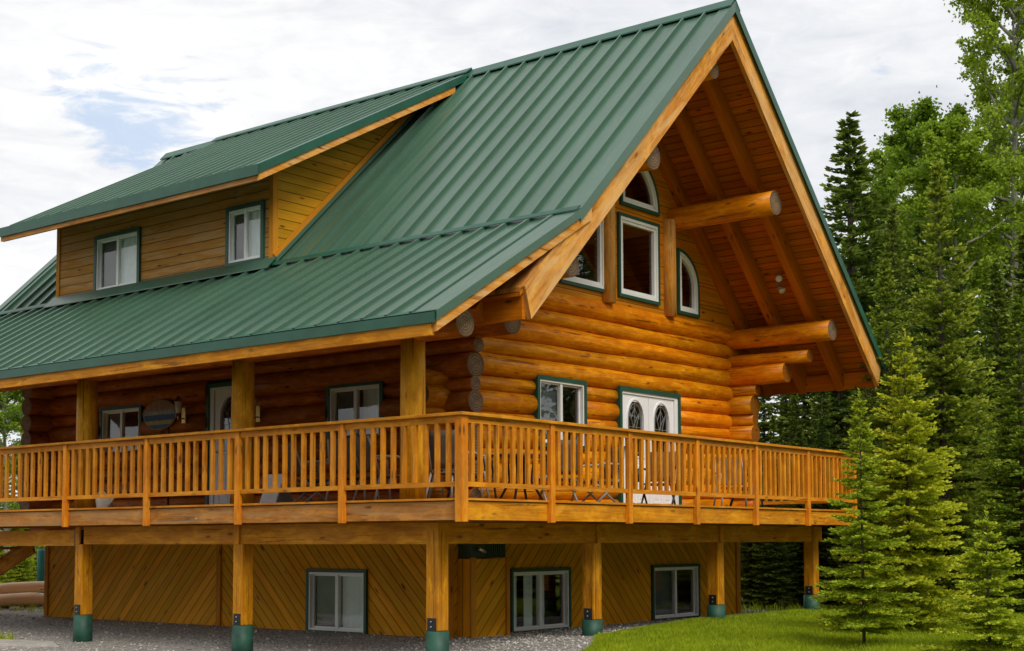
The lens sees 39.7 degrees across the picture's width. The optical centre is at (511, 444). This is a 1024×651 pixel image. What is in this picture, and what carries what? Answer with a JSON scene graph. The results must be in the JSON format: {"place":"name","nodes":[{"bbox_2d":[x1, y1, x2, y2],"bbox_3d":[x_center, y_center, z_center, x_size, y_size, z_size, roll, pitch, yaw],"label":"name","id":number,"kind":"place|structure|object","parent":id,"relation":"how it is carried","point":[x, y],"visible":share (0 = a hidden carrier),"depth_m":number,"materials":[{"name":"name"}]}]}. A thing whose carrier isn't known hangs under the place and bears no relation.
{"place":"outdoors","nodes":[
{"label":"outdoors","id":0,"kind":"place"},
{"bbox_2d":[95,492,113,507],"bbox_3d":[-6.332,0.858,22.150,0.513,0.322,0.279,-1,-4,18],"label":"flower pot","id":1,"kind":"object","parent":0,"point":[105,502],"visible":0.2,"depth_m":22.05,"materials":[{"name":"ceramic"}]},
{"bbox_2d":[23,578,841,610],"bbox_3d":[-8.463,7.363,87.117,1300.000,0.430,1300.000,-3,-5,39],"label":"ground","id":2,"kind":"structure","parent":0,"point":[762,607],"depth_m":29.55,"materials":[{"name":"green plant"}]},
{"bbox_2d":[0,546,20,583],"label":"spruce tree","id":3,"kind":"object","parent":2,"relation":"on","point":[7,579],"visible":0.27,"depth_m":35.79,"materials":[{"name":"green plant"}]},
{"bbox_2d":[0,391,21,477],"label":"aspen tree","id":4,"kind":"object","parent":2,"relation":"on","point":[4,399],"visible":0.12,"depth_m":50.48,"materials":[{"name":"green plant"}]},
{"bbox_2d":[0,390,24,581],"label":"aspen tree","id":5,"kind":"object","parent":2,"relation":"on","point":[14,413],"visible":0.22,"depth_m":41.65,"materials":[{"name":"green plant"}]},
{"bbox_2d":[0,546,35,575],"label":"timber stair","id":6,"kind":"object","parent":2,"relation":"on","point":[13,557],"visible":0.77,"depth_m":25.64,"materials":[{"name":"brown wood"}]},
{"bbox_2d":[0,546,36,592],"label":"spruce tree","id":7,"kind":"object","parent":2,"relation":"on","point":[22,564],"visible":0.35,"depth_m":36.73,"materials":[{"name":"green plant"}]},
{"bbox_2d":[0,482,36,581],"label":"spruce tree","id":8,"kind":"object","parent":2,"relation":"on","point":[16,529],"visible":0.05,"depth_m":43.87,"materials":[{"name":"green plant"}]},
{"bbox_2d":[1,397,36,557],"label":"aspen tree","id":9,"kind":"object","parent":2,"relation":"on","point":[21,431],"visible":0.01,"depth_m":59.63,"materials":[{"name":"green plant"}]},
{"bbox_2d":[18,546,44,579],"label":"spruce tree","id":10,"kind":"object","parent":2,"relation":"on","point":[35,562],"visible":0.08,"depth_m":38.59,"materials":[{"name":"green plant"}]},
{"bbox_2d":[37,549,44,592],"bbox_3d":[-10.962,3.090,32.962,0.180,1.340,0.180,-3,-5,39],"label":"standpipe","id":11,"kind":"object","parent":2,"relation":"on","point":[40,564],"visible":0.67,"depth_m":32.91,"materials":[{"name":"teal metal"}]},
{"bbox_2d":[0,602,771,650],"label":"gravel bed","id":12,"kind":"object","parent":2,"relation":"on","point":[552,615],"visible":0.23,"depth_m":21.80,"materials":[{"name":"grey gravel"}]},
{"bbox_2d":[0,592,43,606],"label":"peeled log","id":13,"kind":"object","parent":12,"relation":"on","point":[16,599],"visible":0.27,"depth_m":29.87,"materials":[{"name":"brown wood"}]},
{"bbox_2d":[0,581,43,593],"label":"peeled log","id":14,"kind":"object","parent":13,"relation":"on","point":[21,587],"visible":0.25,"depth_m":30.19,"materials":[{"name":"brown wood"}]},
{"bbox_2d":[1,605,43,607],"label":"peeled log","id":15,"kind":"object","parent":12,"relation":"on","point":[23,606],"visible":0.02,"depth_m":30.48,"materials":[{"name":"brown wood"}]},
{"bbox_2d":[0,639,56,647],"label":"flagstone","id":16,"kind":"object","parent":12,"relation":"on","point":[8,643],"visible":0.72,"depth_m":21.60,"materials":[{"name":"grey stone"}]},
{"bbox_2d":[0,592,850,638],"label":"undergrowth","id":17,"kind":"object","parent":12,"relation":"on","point":[755,608],"visible":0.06,"depth_m":28.32,"materials":[{"name":"green plant"}]},
{"bbox_2d":[0,411,858,650],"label":"wraparound deck","id":18,"kind":"structure","parent":2,"relation":"on","point":[591,527],"depth_m":20.13,"materials":[{"name":"brown wood"}]},
{"bbox_2d":[167,427,169,505],"bbox_3d":[-5.823,0.417,24.019,0.260,1.450,0.260,-3,-5,39],"label":"lamp stand","id":19,"kind":"object","parent":18,"relation":"on","point":[168,470],"visible":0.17,"depth_m":24.00,"materials":[{"name":"black metal"}]},
{"bbox_2d":[260,474,292,502],"bbox_3d":[-3.508,0.692,21.122,0.350,0.507,0.419,-3,-5,39],"label":"leaning sign board","id":20,"kind":"object","parent":18,"relation":"on","point":[281,497],"visible":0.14,"depth_m":21.09,"materials":[{"name":"grey metal"}]},
{"bbox_2d":[281,442,328,501],"bbox_3d":[-3.025,0.459,20.909,0.656,0.959,0.600,2,-4,-30],"label":"folding chair","id":21,"kind":"object","parent":18,"relation":"on","point":[298,468],"visible":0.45,"depth_m":20.76,"materials":[{"name":"grey metal"}]},
{"bbox_2d":[325,438,379,500],"bbox_3d":[-2.280,0.402,20.156,0.632,0.950,0.706,-1,-4,14],"label":"patio chair","id":22,"kind":"object","parent":18,"relation":"on","point":[348,459],"visible":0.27,"depth_m":19.94,"materials":[{"name":"grey metal"}]},
{"bbox_2d":[353,435,399,500],"bbox_3d":[-1.821,0.363,19.594,0.706,0.950,0.632,3,-5,-36],"label":"patio chair","id":23,"kind":"object","parent":18,"relation":"on","point":[368,446],"visible":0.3,"depth_m":19.45,"materials":[{"name":"grey metal"}]},
{"bbox_2d":[426,430,483,498],"bbox_3d":[-0.778,0.305,18.765,0.632,0.950,0.706,-2,-4,20],"label":"patio chair","id":24,"kind":"object","parent":18,"relation":"on","point":[443,448],"visible":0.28,"depth_m":18.57,"materials":[{"name":"grey metal"}]},
{"bbox_2d":[428,455,489,497],"bbox_3d":[-0.736,0.321,19.013,0.632,0.950,0.706,2,-5,-34],"label":"patio chair","id":25,"kind":"object","parent":18,"relation":"on","point":[451,494],"visible":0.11,"depth_m":18.90,"materials":[{"name":"grey metal"}]},
{"bbox_2d":[446,456,496,498],"bbox_3d":[-0.597,0.369,19.740,0.706,0.950,0.632,-1,-4,10],"label":"patio chair","id":26,"kind":"object","parent":18,"relation":"on","point":[492,477],"visible":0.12,"depth_m":19.91,"materials":[{"name":"black metal"}]},
{"bbox_2d":[491,453,546,499],"bbox_3d":[0.123,0.510,20.151,0.920,0.729,0.920,-3,-5,39],"label":"patio table","id":27,"kind":"object","parent":18,"relation":"on","point":[525,492],"visible":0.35,"depth_m":20.11,"materials":[{"name":"black metal"}]},
{"bbox_2d":[538,440,577,500],"bbox_3d":[0.690,0.427,20.602,0.600,0.959,0.656,1,-4,-15],"label":"folding chair","id":28,"kind":"object","parent":18,"relation":"on","point":[569,479],"visible":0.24,"depth_m":20.43,"materials":[{"name":"grey metal"}]},
{"bbox_2d":[576,446,624,502],"bbox_3d":[1.374,0.502,21.747,0.656,0.959,0.600,2,-4,-27],"label":"folding chair","id":29,"kind":"object","parent":18,"relation":"on","point":[603,496],"visible":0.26,"depth_m":21.80,"materials":[{"name":"grey metal"}]},
{"bbox_2d":[638,451,675,504],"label":"folding chair","id":30,"kind":"object","parent":18,"relation":"on","point":[673,498],"visible":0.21,"depth_m":23.05,"materials":[{"name":"black metal"}]},
{"bbox_2d":[713,457,752,506],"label":"patio chair","id":31,"kind":"object","parent":18,"relation":"on","point":[731,479],"visible":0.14,"depth_m":24.77,"materials":[{"name":"grey wood"}]},
{"bbox_2d":[0,0,885,637],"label":"log cabin","id":32,"kind":"object","parent":2,"relation":"on","point":[622,228],"visible":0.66,"depth_m":23.63,"materials":[{"name":"brown wood"}]},
{"bbox_2d":[93,227,141,290],"bbox_3d":[-7.148,-3.333,25.818,1.360,1.080,0.165,-3,-5,39],"label":"window","id":33,"kind":"structure","parent":32,"relation":"in","point":[117,263],"depth_m":25.82,"materials":[{"name":"white plastic"}]},
{"bbox_2d":[99,404,144,455],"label":"window","id":34,"kind":"structure","parent":32,"relation":"in","point":[112,425],"depth_m":25.72,"materials":[{"name":"white plastic"}]},
{"bbox_2d":[143,400,176,429],"bbox_3d":[-6.121,-0.519,24.627,0.920,0.530,0.037,-3,-5,39],"label":"wall plaque","id":35,"kind":"object","parent":32,"relation":"attached to","point":[159,414],"depth_m":24.60,"materials":[{"name":"multicoloured wood"}]},
{"bbox_2d":[174,396,186,422],"bbox_3d":[-5.666,-0.603,24.145,0.156,0.460,0.230,-3,-5,39],"label":"wall lantern","id":36,"kind":"object","parent":32,"relation":"attached to","point":[178,401],"depth_m":24.11,"materials":[{"name":"gold metal"}]},
{"bbox_2d":[214,389,231,503],"bbox_3d":[-4.708,0.078,23.600,0.803,2.023,0.115,-3,-5,39],"label":"door","id":37,"kind":"structure","parent":32,"relation":"in","point":[221,396],"depth_m":23.79,"materials":[{"name":"white paint"}]},
{"bbox_2d":[225,200,264,266],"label":"window","id":38,"kind":"structure","parent":32,"relation":"in","point":[245,233],"depth_m":23.64,"materials":[{"name":"white plastic"}]},
{"bbox_2d":[255,396,260,421],"bbox_3d":[-4.181,-0.607,22.956,0.156,0.460,0.230,-3,-5,39],"label":"wall lantern","id":39,"kind":"object","parent":32,"relation":"attached to","point":[258,413],"depth_m":23.00,"materials":[{"name":"gold metal"}]},
{"bbox_2d":[305,569,367,633],"bbox_3d":[-2.678,2.427,21.930,1.320,1.000,0.170,-3,-5,39],"label":"window","id":40,"kind":"structure","parent":32,"relation":"in","point":[323,586],"depth_m":21.91,"materials":[{"name":"white plastic"}]},
{"bbox_2d":[326,380,385,439],"bbox_3d":[-2.379,-0.481,21.851,1.220,0.970,0.178,-3,-5,39],"label":"window","id":41,"kind":"structure","parent":32,"relation":"in","point":[345,405],"depth_m":21.89,"materials":[{"name":"white plastic"}]},
{"bbox_2d":[510,567,571,632],"bbox_3d":[0.411,2.438,22.247,0.170,1.000,1.540,-3,-5,39],"label":"window","id":42,"kind":"structure","parent":32,"relation":"in","point":[566,599],"depth_m":22.21,"materials":[{"name":"white plastic"}]},
{"bbox_2d":[532,374,586,449],"bbox_3d":[0.756,-0.508,22.833,0.170,1.135,1.330,-3,-5,39],"label":"window","id":43,"kind":"structure","parent":32,"relation":"in","point":[549,398],"depth_m":22.79,"materials":[{"name":"white plastic"}]},
{"bbox_2d":[559,219,604,292],"bbox_3d":[1.160,-3.317,23.447,0.090,1.460,1.290,-3,-5,39],"label":"window","id":44,"kind":"structure","parent":32,"relation":"in","point":[598,286],"depth_m":23.80,"materials":[{"name":"white plastic"}]},
{"bbox_2d":[623,393,648,503],"bbox_3d":[2.124,0.132,24.461,0.054,1.988,0.817,-3,-5,39],"label":"door","id":45,"kind":"structure","parent":32,"relation":"in","point":[642,401],"depth_m":24.51,"materials":[{"name":"white paint"}]},
{"bbox_2d":[616,212,660,305],"bbox_3d":[2.202,-3.233,24.749,0.090,1.460,1.290,-3,-5,39],"label":"window","id":46,"kind":"structure","parent":32,"relation":"in","point":[622,218],"depth_m":24.82,"materials":[{"name":"white plastic"}]},
{"bbox_2d":[619,171,659,216],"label":"window","id":47,"kind":"structure","parent":32,"relation":"in","point":[653,209],"depth_m":25.08,"materials":[{"name":"white plastic"}]},
{"bbox_2d":[648,397,673,503],"bbox_3d":[2.639,0.173,25.104,0.054,1.988,0.817,-3,-5,39],"label":"door","id":48,"kind":"structure","parent":32,"relation":"in","point":[653,403],"depth_m":25.08,"materials":[{"name":"white paint"}]},
{"bbox_2d":[651,564,700,620],"bbox_3d":[2.888,2.633,25.343,0.170,0.990,1.580,-3,-5,39],"label":"window","id":49,"kind":"structure","parent":32,"relation":"in","point":[661,603],"depth_m":25.27,"materials":[{"name":"white plastic"}]},
{"bbox_2d":[676,248,699,317],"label":"window","id":50,"kind":"structure","parent":32,"relation":"in","point":[681,256],"depth_m":25.99,"materials":[{"name":"white plastic"}]},
{"bbox_2d":[775,275,785,293],"bbox_3d":[4.967,-2.982,26.221,0.190,0.349,0.371,-1,-4,10],"label":"floodlight","id":51,"kind":"object","parent":32,"relation":"attached to","point":[780,288],"visible":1,"depth_m":26.21,"materials":[{"name":"grey metal"}]},
{"bbox_2d":[740,542,763,588],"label":"spruce tree","id":52,"kind":"object","parent":2,"relation":"on","point":[743,553],"visible":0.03,"depth_m":32.72,"materials":[{"name":"green plant"}]},
{"bbox_2d":[740,490,771,606],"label":"spruce tree","id":53,"kind":"object","parent":2,"relation":"on","point":[748,575],"visible":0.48,"depth_m":29.70,"materials":[{"name":"green plant"}]},
{"bbox_2d":[757,396,770,588],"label":"spruce tree","id":54,"kind":"object","parent":2,"relation":"on","point":[760,433],"visible":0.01,"depth_m":37.95,"materials":[{"name":"green plant"}]},
{"bbox_2d":[757,396,784,588],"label":"spruce tree","id":55,"kind":"object","parent":2,"relation":"on","point":[761,427],"visible":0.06,"depth_m":35.96,"materials":[{"name":"green plant"}]},
{"bbox_2d":[743,415,799,602],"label":"spruce tree","id":56,"kind":"object","parent":2,"relation":"on","point":[773,425],"visible":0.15,"depth_m":30.94,"materials":[{"name":"green plant"}]},
{"bbox_2d":[745,472,799,607],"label":"spruce tree","id":57,"kind":"object","parent":2,"relation":"on","point":[773,596],"visible":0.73,"depth_m":29.23,"materials":[{"name":"green plant"}]},
{"bbox_2d":[762,394,795,573],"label":"spruce tree","id":58,"kind":"object","parent":2,"relation":"on","point":[785,409],"visible":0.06,"depth_m":34.98,"materials":[{"name":"green plant"}]},
{"bbox_2d":[765,395,799,441],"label":"spruce tree","id":59,"kind":"object","parent":2,"relation":"on","point":[777,410],"visible":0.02,"depth_m":40.94,"materials":[{"name":"green plant"}]},
{"bbox_2d":[779,392,817,560],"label":"spruce tree","id":60,"kind":"object","parent":2,"relation":"on","point":[803,402],"visible":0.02,"depth_m":36.98,"materials":[{"name":"green plant"}]},
{"bbox_2d":[766,425,833,606],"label":"spruce tree","id":61,"kind":"object","parent":2,"relation":"on","point":[797,561],"visible":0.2,"depth_m":29.78,"materials":[{"name":"green plant"}]},
{"bbox_2d":[770,393,831,599],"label":"spruce tree","id":62,"kind":"object","parent":2,"relation":"on","point":[794,418],"visible":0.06,"depth_m":32.98,"materials":[{"name":"green plant"}]},
{"bbox_2d":[790,391,847,572],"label":"spruce tree","id":63,"kind":"object","parent":2,"relation":"on","point":[813,427],"visible":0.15,"depth_m":31.97,"materials":[{"name":"green plant"}]},
{"bbox_2d":[791,416,849,605],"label":"spruce tree","id":64,"kind":"object","parent":2,"relation":"on","point":[823,562],"visible":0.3,"depth_m":29.29,"materials":[{"name":"green plant"}]},
{"bbox_2d":[788,389,864,587],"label":"spruce tree","id":65,"kind":"object","parent":2,"relation":"on","point":[846,403],"visible":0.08,"depth_m":33.83,"materials":[{"name":"green plant"}]},
{"bbox_2d":[810,390,846,433],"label":"spruce tree","id":66,"kind":"object","parent":2,"relation":"on","point":[836,430],"depth_m":39.75,"materials":[{"name":"green plant"}]},
{"bbox_2d":[827,388,885,578],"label":"spruce tree","id":67,"kind":"object","parent":2,"relation":"on","point":[879,442],"visible":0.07,"depth_m":29.91,"materials":[{"name":"green plant"}]},
{"bbox_2d":[758,110,957,589],"bbox_3d":[8.350,-2.192,35.282,6.201,12.267,5.940,3,-5,-36],"label":"spruce tree","id":68,"kind":"object","parent":2,"relation":"on","point":[850,247],"visible":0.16,"depth_m":35.10,"materials":[{"name":"green plant"}]},
{"bbox_2d":[809,390,921,645],"bbox_3d":[4.317,0.987,17.488,1.402,3.415,1.343,-1,-4,16],"label":"spruce tree","id":69,"kind":"object","parent":2,"relation":"on","point":[854,615],"visible":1,"depth_m":17.44,"materials":[{"name":"green plant"}]},
{"bbox_2d":[859,231,884,320],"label":"spruce tree","id":70,"kind":"object","parent":2,"relation":"on","point":[872,238],"visible":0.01,"depth_m":42.33,"materials":[{"name":"green plant"}]},
{"bbox_2d":[831,147,922,308],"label":"aspen tree","id":71,"kind":"object","parent":2,"relation":"on","point":[881,179],"visible":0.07,"depth_m":42.88,"materials":[{"name":"green plant"}]},
{"bbox_2d":[867,257,900,334],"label":"spruce tree","id":72,"kind":"object","parent":2,"relation":"on","point":[875,272],"depth_m":38.29,"materials":[{"name":"green plant"}]},
{"bbox_2d":[803,257,967,607],"bbox_3d":[7.013,-0.182,26.891,2.937,6.866,2.861,-3,-5,34],"label":"spruce tree","id":73,"kind":"object","parent":2,"relation":"on","point":[885,424],"visible":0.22,"depth_m":26.92,"materials":[{"name":"green plant"}]},
{"bbox_2d":[825,327,984,634],"bbox_3d":[5.457,0.561,19.482,2.343,4.426,2.351,1,-4,-19],"label":"spruce tree","id":74,"kind":"object","parent":2,"relation":"on","point":[909,558],"visible":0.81,"depth_m":19.38,"materials":[{"name":"green plant"}]},
{"bbox_2d":[844,202,966,603],"bbox_3d":[8.382,-0.893,30.997,2.808,8.986,2.930,3,-5,-43],"label":"spruce tree","id":75,"kind":"object","parent":2,"relation":"on","point":[892,219],"visible":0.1,"depth_m":31.14,"materials":[{"name":"green plant"}]},
{"bbox_2d":[841,85,1005,430],"bbox_3d":[11.102,-2.805,39.010,5.946,13.997,5.848,-4,-5,43],"label":"aspen tree","id":76,"kind":"object","parent":2,"relation":"on","point":[901,152],"visible":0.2,"depth_m":39.37,"materials":[{"name":"green plant"}]},
{"bbox_2d":[892,221,960,512],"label":"spruce tree","id":77,"kind":"object","parent":2,"relation":"on","point":[916,268],"visible":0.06,"depth_m":34.12,"materials":[{"name":"green plant"}]},
{"bbox_2d":[864,160,1019,609],"bbox_3d":[8.373,-1.126,26.881,3.337,8.809,3.425,-3,-5,34],"label":"spruce tree","id":78,"kind":"object","parent":2,"relation":"on","point":[942,369],"visible":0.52,"depth_m":26.87,"materials":[{"name":"green plant"}]},
{"bbox_2d":[876,112,1023,446],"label":"aspen tree","id":79,"kind":"object","parent":2,"relation":"on","point":[971,195],"visible":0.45,"depth_m":34.92,"materials":[{"name":"green plant"}]},
{"bbox_2d":[926,240,988,482],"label":"spruce tree","id":80,"kind":"object","parent":2,"relation":"on","point":[947,259],"visible":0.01,"depth_m":38.16,"materials":[{"name":"green plant"}]},
{"bbox_2d":[913,506,1023,650],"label":"spruce tree","id":81,"kind":"object","parent":2,"relation":"on","point":[989,624],"visible":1,"depth_m":16.38,"materials":[{"name":"green plant"}]},
{"bbox_2d":[915,0,1023,345],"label":"aspen tree","id":82,"kind":"object","parent":2,"relation":"on","point":[982,15],"visible":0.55,"depth_m":37.19,"materials":[{"name":"green plant"}]},
{"bbox_2d":[952,218,991,439],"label":"spruce tree","id":83,"kind":"object","parent":2,"relation":"on","point":[983,325],"depth_m":40.16,"materials":[{"name":"green plant"}]},
{"bbox_2d":[931,253,1018,548],"bbox_3d":[10.627,-0.415,33.045,3.039,8.191,3.172,0,-4,-5],"label":"spruce tree","id":84,"kind":"object","parent":2,"relation":"on","point":[961,335],"visible":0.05,"depth_m":33.05,"materials":[{"name":"green plant"}]},
{"bbox_2d":[932,347,1020,603],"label":"spruce tree","id":85,"kind":"object","parent":2,"relation":"on","point":[975,356],"visible":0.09,"depth_m":28.92,"materials":[{"name":"green plant"}]},
{"bbox_2d":[949,294,1023,612],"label":"spruce tree","id":86,"kind":"object","parent":2,"relation":"on","point":[1013,475],"visible":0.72,"depth_m":23.92,"materials":[{"name":"green plant"}]},
{"bbox_2d":[952,259,1023,591],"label":"spruce tree","id":87,"kind":"object","parent":2,"relation":"on","point":[1000,304],"visible":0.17,"depth_m":31.06,"materials":[{"name":"green plant"}]},
{"bbox_2d":[957,54,1023,322],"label":"aspen tree","id":88,"kind":"object","parent":2,"relation":"on","point":[1008,142],"visible":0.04,"depth_m":40.67,"materials":[{"name":"green plant"}]},
{"bbox_2d":[987,215,1023,412],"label":"spruce tree","id":89,"kind":"object","parent":2,"relation":"on","point":[1005,276],"depth_m":38.28,"materials":[{"name":"green plant"}]},
{"bbox_2d":[989,234,1023,508],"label":"spruce tree","id":90,"kind":"object","parent":2,"relation":"on","point":[1018,272],"visible":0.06,"depth_m":32.24,"materials":[{"name":"green plant"}]},
{"bbox_2d":[1002,328,1023,569],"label":"spruce tree","id":91,"kind":"object","parent":2,"relation":"on","point":[1011,435],"visible":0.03,"depth_m":30.12,"materials":[{"name":"green plant"}]},
{"bbox_2d":[0,0,1023,507],"label":"sky","id":92,"kind":"structure","parent":0,"point":[94,94],"materials":[{"name":"white"}]},
{"bbox_2d":[729,474,763,506],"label":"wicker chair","id":93,"kind":"object","parent":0,"point":[731,501],"visible":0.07,"depth_m":25.07,"materials":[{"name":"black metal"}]},
{"bbox_2d":[579,603,1023,650],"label":"grass","id":94,"kind":"structure","parent":0,"point":[759,629],"depth_m":18.83,"materials":[{"name":"green plant"}]}
]}

